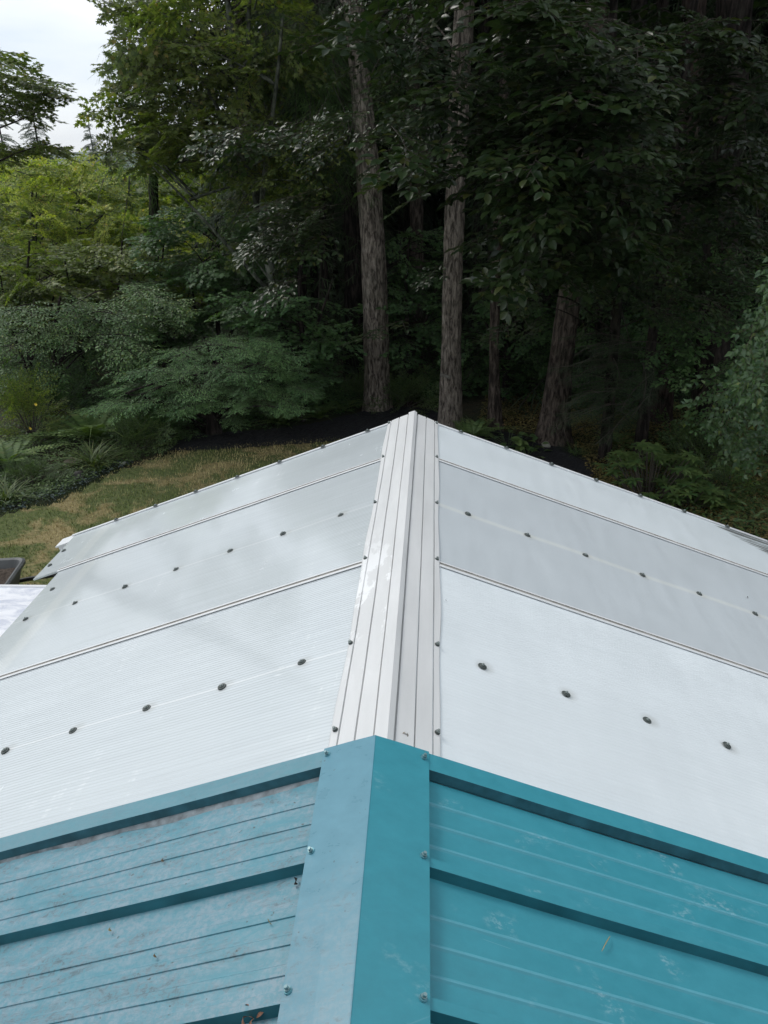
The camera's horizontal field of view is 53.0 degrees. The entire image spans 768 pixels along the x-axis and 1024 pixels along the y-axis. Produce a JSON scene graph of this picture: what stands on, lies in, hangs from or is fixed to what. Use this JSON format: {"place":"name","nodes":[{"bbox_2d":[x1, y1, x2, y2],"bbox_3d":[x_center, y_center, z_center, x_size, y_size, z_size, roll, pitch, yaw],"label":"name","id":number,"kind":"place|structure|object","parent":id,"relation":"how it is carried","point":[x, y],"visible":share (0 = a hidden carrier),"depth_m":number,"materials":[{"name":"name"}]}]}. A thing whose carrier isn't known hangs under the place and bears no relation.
{"place":"outdoors","nodes":[
{"label":"outdoors","id":0,"kind":"place"},
{"bbox_2d":[0,584,46,635],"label":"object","id":1,"kind":"object","parent":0,"point":[16,601],"depth_m":6.22,"materials":[{"name":"white metal"}]},
{"bbox_2d":[31,151,221,170],"bbox_3d":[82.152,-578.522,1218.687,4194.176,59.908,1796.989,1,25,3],"label":"hills","id":2,"kind":"structure","parent":0,"point":[97,160],"depth_m":1250.18,"materials":[{"name":"green plant"}]},
{"bbox_2d":[0,0,259,157],"label":"sky","id":3,"kind":"structure","parent":0,"point":[64,36],"materials":[{"name":"white"}]},
{"bbox_2d":[0,436,343,584],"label":"lawn","id":4,"kind":"structure","parent":0,"point":[55,540],"depth_m":10.75,"materials":[{"name":"plant"}]},
{"bbox_2d":[0,557,56,584],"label":"wheelbarrow","id":5,"kind":"object","parent":4,"relation":"on","point":[10,570],"visible":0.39,"depth_m":7.82,"materials":[{"name":"grey plastic"}]},
{"bbox_2d":[165,407,594,477],"bbox_3d":[-0.222,-0.963,12.167,6.700,0.074,4.950,1,25,3],"label":"mulch bed","id":6,"kind":"object","parent":4,"relation":"on","point":[339,427],"visible":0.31,"depth_m":12.84,"materials":[{"name":"black soil"}]},
{"bbox_2d":[73,332,327,434],"bbox_3d":[-3.055,-2.098,12.684,4.487,1.961,2.988,1,25,3],"label":"japanese maple","id":7,"kind":"object","parent":6,"relation":"on","point":[212,418],"visible":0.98,"depth_m":12.04,"materials":[{"name":"green plant"}]},
{"bbox_2d":[453,414,521,443],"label":"fern","id":8,"kind":"object","parent":6,"relation":"on","point":[472,428],"visible":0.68,"depth_m":12.87,"materials":[{"name":"green plant"}]},
{"bbox_2d":[480,423,536,452],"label":"leafy plant","id":9,"kind":"object","parent":6,"relation":"on","point":[521,442],"visible":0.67,"depth_m":12.12,"materials":[{"name":"green plant"}]},
{"bbox_2d":[508,433,551,457],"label":"leafy plant","id":10,"kind":"object","parent":6,"relation":"on","point":[514,438],"visible":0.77,"depth_m":11.95,"materials":[{"name":"green plant"}]},
{"bbox_2d":[542,441,550,447],"bbox_3d":[2.578,-1.041,12.280,0.154,0.148,0.191,1,25,3],"label":"stone","id":11,"kind":"object","parent":6,"relation":"on","point":[546,445],"visible":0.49,"depth_m":12.20,"materials":[{"name":"grey stone"}]},
{"bbox_2d":[0,411,767,884],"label":"roof","id":12,"kind":"object","parent":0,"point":[430,585],"visible":0.97,"depth_m":3.06,"materials":[{"name":"white metal"}]},
{"bbox_2d":[0,171,767,539],"bbox_3d":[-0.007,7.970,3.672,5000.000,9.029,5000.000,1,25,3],"label":"ground","id":13,"kind":"structure","parent":0,"point":[472,407],"depth_m":13.52,"materials":[{"name":"green plant"}]},
{"bbox_2d":[0,102,18,283],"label":"distant conifer","id":14,"kind":"object","parent":13,"relation":"on","point":[5,138],"visible":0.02,"depth_m":33.33,"materials":[{"name":"green plant"}]},
{"bbox_2d":[0,474,45,504],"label":"strap leaf plant","id":15,"kind":"object","parent":13,"relation":"on","point":[3,494],"visible":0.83,"depth_m":10.66,"materials":[{"name":"green plant"}]},
{"bbox_2d":[0,361,70,447],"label":"flowering shrub","id":16,"kind":"object","parent":13,"relation":"on","point":[23,404],"visible":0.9,"depth_m":12.74,"materials":[{"name":"green plant"}]},
{"bbox_2d":[0,451,73,494],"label":"shrub","id":17,"kind":"object","parent":13,"relation":"on","point":[30,470],"visible":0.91,"depth_m":11.15,"materials":[{"name":"green plant"}]},
{"bbox_2d":[0,425,78,467],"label":"fern","id":18,"kind":"object","parent":13,"relation":"on","point":[8,448],"visible":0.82,"depth_m":12.04,"materials":[{"name":"green plant"}]},
{"bbox_2d":[0,50,82,262],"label":"maple tree","id":19,"kind":"object","parent":13,"relation":"on","point":[37,101],"visible":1,"depth_m":10.81,"materials":[{"name":"green plant"}]},
{"bbox_2d":[17,89,68,218],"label":"distant conifer","id":20,"kind":"object","parent":13,"relation":"on","point":[36,138],"visible":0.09,"depth_m":31.30,"materials":[{"name":"green plant"}]},
{"bbox_2d":[0,269,92,379],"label":"understory tree","id":21,"kind":"object","parent":13,"relation":"on","point":[21,363],"visible":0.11,"depth_m":16.74,"materials":[{"name":"green plant"}]},
{"bbox_2d":[0,150,93,339],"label":"birch tree","id":22,"kind":"object","parent":13,"relation":"on","point":[30,203],"visible":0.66,"depth_m":17.92,"materials":[{"name":"green plant"}]},
{"bbox_2d":[0,363,98,425],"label":"shrub","id":23,"kind":"object","parent":13,"relation":"on","point":[61,395],"visible":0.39,"depth_m":14.01,"materials":[{"name":"green plant"}]},
{"bbox_2d":[25,421,75,438],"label":"fern","id":24,"kind":"object","parent":13,"relation":"on","point":[53,428],"visible":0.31,"depth_m":13.11,"materials":[{"name":"green plant"}]},
{"bbox_2d":[0,231,104,389],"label":"understory tree","id":25,"kind":"object","parent":13,"relation":"on","point":[27,278],"visible":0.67,"depth_m":14.56,"materials":[{"name":"green plant"}]},
{"bbox_2d":[1,460,132,511],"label":"edging plants","id":26,"kind":"object","parent":13,"relation":"on","point":[62,486],"visible":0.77,"depth_m":10.92,"materials":[{"name":"green plant"}]},
{"bbox_2d":[63,457,80,465],"bbox_3d":[-4.835,-0.786,12.002,0.264,0.072,0.270,1,25,3],"label":"stone","id":27,"kind":"object","parent":13,"relation":"on","point":[67,460],"visible":0.38,"depth_m":11.93,"materials":[{"name":"grey stone"}]},
{"bbox_2d":[73,471,84,481],"bbox_3d":[-4.502,-0.531,11.381,0.176,0.190,0.226,1,25,3],"label":"stone","id":28,"kind":"object","parent":13,"relation":"on","point":[76,473],"visible":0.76,"depth_m":11.31,"materials":[{"name":"grey stone"}]},
{"bbox_2d":[18,147,140,317],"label":"birch tree","id":29,"kind":"object","parent":13,"relation":"on","point":[81,169],"visible":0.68,"depth_m":18.84,"materials":[{"name":"green plant"}]},
{"bbox_2d":[0,398,176,446],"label":"fern","id":30,"kind":"object","parent":13,"relation":"on","point":[90,425],"visible":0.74,"depth_m":12.81,"materials":[{"name":"green plant"}]},
{"bbox_2d":[57,261,120,392],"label":"cedar sapling","id":31,"kind":"object","parent":13,"relation":"on","point":[83,366],"visible":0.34,"depth_m":15.47,"materials":[{"name":"green plant"}]},
{"bbox_2d":[81,123,102,265],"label":"distant conifer","id":32,"kind":"object","parent":13,"relation":"on","point":[87,137],"visible":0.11,"depth_m":38.67,"materials":[{"name":"green plant"}]},
{"bbox_2d":[0,411,188,509],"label":"bed ground cover","id":33,"kind":"object","parent":13,"relation":"on","point":[64,440],"visible":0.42,"depth_m":11.86,"materials":[{"name":"green plant"}]},
{"bbox_2d":[51,438,140,475],"bbox_3d":[-4.441,-0.840,11.701,1.516,0.384,1.450,1,25,3],"label":"strap leaf plant","id":34,"kind":"object","parent":13,"relation":"on","point":[93,455],"visible":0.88,"depth_m":11.76,"materials":[{"name":"green plant"}]},
{"bbox_2d":[0,280,204,416],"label":"dogwood shrub","id":35,"kind":"object","parent":13,"relation":"on","point":[53,335],"visible":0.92,"depth_m":13.16,"materials":[{"name":"green plant"}]},
{"bbox_2d":[6,238,202,373],"bbox_3d":[-5.666,-4.348,16.572,3.865,2.980,3.143,1,25,3],"label":"understory tree","id":36,"kind":"object","parent":13,"relation":"on","point":[119,259],"visible":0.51,"depth_m":15.52,"materials":[{"name":"green plant"}]},
{"bbox_2d":[106,130,124,171],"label":"distant conifer","id":37,"kind":"object","parent":13,"relation":"on","point":[111,148],"visible":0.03,"depth_m":44.26,"materials":[{"name":"green plant"}]},
{"bbox_2d":[95,406,179,465],"bbox_3d":[-3.971,-1.234,12.272,1.420,0.761,1.487,1,25,3],"label":"shrub","id":38,"kind":"object","parent":13,"relation":"on","point":[131,433],"visible":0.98,"depth_m":12.23,"materials":[{"name":"green plant"}]},
{"bbox_2d":[0,155,275,326],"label":"valley wood","id":39,"kind":"object","parent":13,"relation":"on","point":[179,200],"visible":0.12,"depth_m":25.45,"materials":[{"name":"green plant"}]},
{"bbox_2d":[65,164,212,306],"bbox_3d":[-6.216,-6.827,20.569,3.304,4.537,7.556,-14,28,-26],"label":"birch tree","id":40,"kind":"object","parent":13,"relation":"on","point":[137,211],"visible":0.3,"depth_m":20.39,"materials":[{"name":"green plant"}]},
{"bbox_2d":[87,19,225,358],"bbox_3d":[-3.567,-12.469,13.818,5.626,19.886,4.828,1,25,3],"label":"hemlock tree","id":41,"kind":"object","parent":13,"relation":"on","point":[153,199],"visible":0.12,"depth_m":15.75,"materials":[{"name":"green plant"}]},
{"bbox_2d":[84,241,230,382],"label":"understory tree","id":42,"kind":"object","parent":13,"relation":"on","point":[170,343],"visible":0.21,"depth_m":15.77,"materials":[{"name":"green plant"}]},
{"bbox_2d":[132,413,188,429],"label":"fern","id":43,"kind":"object","parent":13,"relation":"on","point":[154,421],"visible":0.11,"depth_m":13.31,"materials":[{"name":"green plant"}]},
{"bbox_2d":[119,385,207,443],"bbox_3d":[-3.665,-1.681,13.017,1.621,0.941,1.579,1,25,3],"label":"shrub","id":44,"kind":"object","parent":13,"relation":"on","point":[174,424],"visible":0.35,"depth_m":12.89,"materials":[{"name":"green plant"}]},
{"bbox_2d":[73,0,357,412],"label":"maple tree","id":45,"kind":"object","parent":13,"relation":"on","point":[165,50],"visible":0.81,"depth_m":11.75,"materials":[{"name":"green plant"}]},
{"bbox_2d":[118,205,319,386],"bbox_3d":[-3.244,-4.254,15.482,4.374,3.630,3.193,1,25,3],"label":"understory tree","id":46,"kind":"object","parent":13,"relation":"on","point":[202,275],"visible":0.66,"depth_m":14.73,"materials":[{"name":"green plant"}]},
{"bbox_2d":[184,1,310,334],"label":"background conifer","id":47,"kind":"object","parent":13,"relation":"on","point":[225,214],"visible":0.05,"depth_m":18.76,"materials":[{"name":"green plant"}]},
{"bbox_2d":[159,0,363,386],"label":"fir tree","id":48,"kind":"object","parent":13,"relation":"on","point":[353,298],"visible":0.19,"depth_m":14.89,"materials":[{"name":"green plant"}]},
{"bbox_2d":[217,0,341,369],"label":"fir tree","id":49,"kind":"object","parent":13,"relation":"on","point":[243,17],"visible":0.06,"depth_m":15.82,"materials":[{"name":"green plant"}]},
{"bbox_2d":[250,412,309,427],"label":"fern","id":50,"kind":"object","parent":13,"relation":"on","point":[281,420],"visible":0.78,"depth_m":13.51,"materials":[{"name":"green plant"}]},
{"bbox_2d":[203,245,366,421],"bbox_3d":[-1.670,-3.077,13.422,2.845,3.150,2.730,1,25,3],"label":"understory tree","id":51,"kind":"object","parent":13,"relation":"on","point":[298,325],"visible":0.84,"depth_m":12.84,"materials":[{"name":"green plant"}]},
{"bbox_2d":[212,0,392,411],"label":"fir tree","id":52,"kind":"object","parent":13,"relation":"on","point":[374,297],"visible":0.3,"depth_m":13.05,"materials":[{"name":"brown plant"}]},
{"bbox_2d":[196,0,421,378],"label":"hemlock tree","id":53,"kind":"object","parent":13,"relation":"on","point":[302,105],"visible":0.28,"depth_m":12.68,"materials":[{"name":"green plant"}]},
{"bbox_2d":[240,1,384,381],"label":"fir tree","id":54,"kind":"object","parent":13,"relation":"on","point":[314,294],"visible":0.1,"depth_m":15.36,"materials":[{"name":"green plant"}]},
{"bbox_2d":[193,369,439,427],"bbox_3d":[-1.036,-2.349,14.722,5.365,0.546,2.115,-8,26,-16],"label":"bank ground cover","id":55,"kind":"object","parent":13,"relation":"on","point":[325,402],"visible":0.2,"depth_m":14.17,"materials":[{"name":"green plant"}]},
{"bbox_2d":[208,0,440,376],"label":"background conifer","id":56,"kind":"object","parent":13,"relation":"on","point":[335,270],"visible":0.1,"depth_m":16.70,"materials":[{"name":"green plant"}]},
{"bbox_2d":[291,0,384,389],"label":"fir tree","id":57,"kind":"object","parent":13,"relation":"on","point":[324,273],"visible":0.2,"depth_m":14.68,"materials":[{"name":"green plant"}]},
{"bbox_2d":[241,0,444,394],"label":"background conifer","id":58,"kind":"object","parent":13,"relation":"on","point":[343,233],"visible":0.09,"depth_m":15.24,"materials":[{"name":"green plant"}]},
{"bbox_2d":[312,363,396,413],"bbox_3d":[-0.552,-2.340,14.462,1.459,0.798,1.733,-18,30,-33],"label":"shrub","id":59,"kind":"object","parent":13,"relation":"on","point":[360,381],"visible":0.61,"depth_m":14.55,"materials":[{"name":"green plant"}]},
{"bbox_2d":[0,735,767,1023],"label":"house","id":60,"kind":"structure","parent":13,"relation":"on","point":[414,895],"depth_m":1.78,"materials":[{"name":"teal paint"}]},
{"bbox_2d":[242,1004,263,1023],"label":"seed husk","id":61,"kind":"object","parent":60,"relation":"on","point":[259,1014],"visible":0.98,"depth_m":1.47,"materials":[{"name":"brown plant"}]},
{"bbox_2d":[0,299,767,429],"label":"undergrowth","id":62,"kind":"object","parent":13,"relation":"on","point":[109,381],"visible":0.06,"depth_m":15.35,"materials":[{"name":"green plant"}]},
{"bbox_2d":[354,364,438,416],"bbox_3d":[0.434,-2.283,14.265,2.012,0.982,1.790,1,25,3],"label":"shrub","id":63,"kind":"object","parent":13,"relation":"on","point":[407,385],"visible":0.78,"depth_m":14.13,"materials":[{"name":"green plant"}]},
{"bbox_2d":[333,0,474,428],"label":"fir tree","id":64,"kind":"object","parent":13,"relation":"on","point":[450,402],"visible":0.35,"depth_m":12.18,"materials":[{"name":"brown plant"}]},
{"bbox_2d":[440,373,450,378],"bbox_3d":[0.998,-2.213,12.533,0.175,0.097,0.030,1,25,3],"label":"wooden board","id":65,"kind":"object","parent":64,"relation":"attached to","point":[445,375],"visible":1,"depth_m":12.52,"materials":[{"name":"grey wood"}]},
{"bbox_2d":[343,226,466,379],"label":"understory tree","id":66,"kind":"object","parent":13,"relation":"on","point":[407,272],"visible":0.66,"depth_m":14.07,"materials":[{"name":"green plant"}]},
{"bbox_2d":[308,0,502,363],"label":"background conifer","id":67,"kind":"object","parent":13,"relation":"on","point":[404,221],"visible":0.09,"depth_m":17.84,"materials":[{"name":"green plant"}]},
{"bbox_2d":[392,392,438,404],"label":"fern","id":68,"kind":"object","parent":13,"relation":"on","point":[418,399],"visible":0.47,"depth_m":14.57,"materials":[{"name":"green plant"}]},
{"bbox_2d":[379,3,488,374],"bbox_3d":[-0.254,-12.030,12.741,6.681,19.867,6.740,1,25,3],"label":"fir tree","id":69,"kind":"object","parent":13,"relation":"on","point":[416,214],"visible":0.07,"depth_m":15.45,"materials":[{"name":"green plant"}]},
{"bbox_2d":[173,0,767,464],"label":"broadleaf tree","id":70,"kind":"object","parent":13,"relation":"on","point":[547,178],"visible":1,"depth_m":7.10,"materials":[{"name":"green plant"}]},
{"bbox_2d":[388,0,556,376],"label":"background conifer","id":71,"kind":"object","parent":13,"relation":"on","point":[474,221],"visible":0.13,"depth_m":16.08,"materials":[{"name":"brown plant"}]},
{"bbox_2d":[180,0,767,345],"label":"wood","id":72,"kind":"object","parent":13,"relation":"on","point":[427,220],"visible":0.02,"depth_m":18.70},
{"bbox_2d":[467,0,516,431],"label":"fir tree","id":73,"kind":"object","parent":13,"relation":"on","point":[494,404],"visible":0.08,"depth_m":12.82,"materials":[{"name":"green plant"}]},
{"bbox_2d":[417,284,575,402],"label":"understory tree","id":74,"kind":"object","parent":13,"relation":"on","point":[481,381],"visible":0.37,"depth_m":14.71,"materials":[{"name":"green plant"}]},
{"bbox_2d":[436,245,560,402],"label":"understory tree","id":75,"kind":"object","parent":13,"relation":"on","point":[521,348],"visible":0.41,"depth_m":14.07,"materials":[{"name":"green plant"}]},
{"bbox_2d":[435,0,636,356],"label":"background conifer","id":76,"kind":"object","parent":13,"relation":"on","point":[507,203],"visible":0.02,"depth_m":17.34,"materials":[{"name":"green plant"}]},
{"bbox_2d":[532,0,681,448],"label":"fir tree","id":77,"kind":"object","parent":13,"relation":"on","point":[556,391],"visible":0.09,"depth_m":11.97,"materials":[{"name":"brown plant"}]},
{"bbox_2d":[585,428,634,449],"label":"fern","id":78,"kind":"object","parent":13,"relation":"on","point":[617,434],"visible":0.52,"depth_m":12.48,"materials":[{"name":"green plant"}]},
{"bbox_2d":[462,0,763,427],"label":"background conifer","id":79,"kind":"object","parent":13,"relation":"on","point":[636,4],"visible":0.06,"depth_m":13.96,"materials":[{"name":"green plant"}]},
{"bbox_2d":[538,302,693,419],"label":"understory tree","id":80,"kind":"object","parent":13,"relation":"on","point":[582,386],"visible":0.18,"depth_m":13.83,"materials":[{"name":"green plant"}]},
{"bbox_2d":[541,279,694,364],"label":"understory tree","id":81,"kind":"object","parent":13,"relation":"on","point":[646,319],"depth_m":16.50,"materials":[{"name":"green plant"}]},
{"bbox_2d":[547,0,697,471],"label":"pine tree","id":82,"kind":"object","parent":13,"relation":"on","point":[644,396],"visible":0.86,"depth_m":10.95,"materials":[{"name":"green plant"}]},
{"bbox_2d":[478,390,767,538],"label":"brown ground cover","id":83,"kind":"object","parent":13,"relation":"on","point":[600,471],"visible":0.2,"depth_m":12.52,"materials":[{"name":"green plant"}]},
{"bbox_2d":[550,214,699,414],"bbox_3d":[4.248,-3.417,13.464,2.751,3.573,3.295,1,25,3],"label":"understory tree","id":84,"kind":"object","parent":13,"relation":"on","point":[641,327],"visible":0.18,"depth_m":12.94,"materials":[{"name":"green plant"}]},
{"bbox_2d":[551,0,711,427],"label":"cedar tree","id":85,"kind":"object","parent":13,"relation":"on","point":[666,395],"visible":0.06,"depth_m":12.40,"materials":[{"name":"brown plant"}]},
{"bbox_2d":[508,0,767,383],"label":"background conifer","id":86,"kind":"object","parent":13,"relation":"on","point":[663,3],"depth_m":14.64,"materials":[{"name":"green plant"}]},
{"bbox_2d":[594,440,717,502],"bbox_3d":[3.519,-0.512,10.227,1.754,0.835,1.624,1,25,3],"label":"rhododendron","id":87,"kind":"object","parent":13,"relation":"on","point":[688,462],"visible":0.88,"depth_m":10.08,"materials":[{"name":"green plant"}]},
{"bbox_2d":[588,0,767,348],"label":"background conifer","id":88,"kind":"object","parent":13,"relation":"on","point":[665,114],"visible":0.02,"depth_m":16.15,"materials":[{"name":"green plant"}]},
{"bbox_2d":[648,450,707,465],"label":"fern","id":89,"kind":"object","parent":13,"relation":"on","point":[665,452],"visible":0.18,"depth_m":11.47,"materials":[{"name":"green plant"}]},
{"bbox_2d":[596,427,767,539],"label":"fern ground cover","id":90,"kind":"object","parent":13,"relation":"on","point":[760,505],"visible":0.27,"depth_m":10.12,"materials":[{"name":"green plant"}]},
{"bbox_2d":[647,475,735,511],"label":"rhododendron","id":91,"kind":"object","parent":13,"relation":"on","point":[673,496],"visible":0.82,"depth_m":9.92,"materials":[{"name":"green plant"}]},
{"bbox_2d":[632,405,758,476],"bbox_3d":[4.695,-1.058,11.216,1.613,0.969,1.720,-6,25,-10],"label":"shrub","id":92,"kind":"object","parent":13,"relation":"on","point":[685,438],"visible":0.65,"depth_m":11.14,"materials":[{"name":"green plant"}]},
{"bbox_2d":[632,215,767,459],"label":"understory tree","id":93,"kind":"object","parent":13,"relation":"on","point":[689,351],"visible":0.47,"depth_m":10.69,"materials":[{"name":"green plant"}]},
{"bbox_2d":[640,0,767,458],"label":"cedar tree","id":94,"kind":"object","parent":13,"relation":"on","point":[739,9],"visible":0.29,"depth_m":10.37,"materials":[{"name":"green plant"}]},
{"bbox_2d":[668,446,767,509],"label":"shrub","id":95,"kind":"object","parent":13,"relation":"on","point":[725,470],"visible":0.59,"depth_m":10.29,"materials":[{"name":"green plant"}]},
{"bbox_2d":[675,257,767,481],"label":"birch tree","id":96,"kind":"object","parent":13,"relation":"on","point":[757,366],"visible":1,"depth_m":6.10,"materials":[{"name":"green plant"}]},
{"bbox_2d":[676,4,767,413],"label":"background conifer","id":97,"kind":"object","parent":13,"relation":"on","point":[765,239],"visible":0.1,"depth_m":13.12,"materials":[{"name":"green plant"}]},
{"bbox_2d":[677,0,767,372],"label":"background conifer","id":98,"kind":"object","parent":13,"relation":"on","point":[750,72],"visible":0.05,"depth_m":14.72,"materials":[{"name":"green plant"}]},
{"bbox_2d":[679,485,765,513],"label":"fern","id":99,"kind":"object","parent":13,"relation":"on","point":[726,504],"visible":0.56,"depth_m":10.01,"materials":[{"name":"green plant"}]},
{"bbox_2d":[705,448,767,465],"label":"fern","id":100,"kind":"object","parent":13,"relation":"on","point":[760,459],"visible":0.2,"depth_m":11.33,"materials":[{"name":"green plant"}]},
{"bbox_2d":[733,201,767,347],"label":"background conifer","id":101,"kind":"object","parent":13,"relation":"on","point":[748,253],"visible":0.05,"depth_m":17.66,"materials":[{"name":"green plant"}]},
{"bbox_2d":[558,441,592,459],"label":"ornamental grass","id":102,"kind":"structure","parent":0,"point":[569,450],"depth_m":11.98,"materials":[{"name":"green plant"}]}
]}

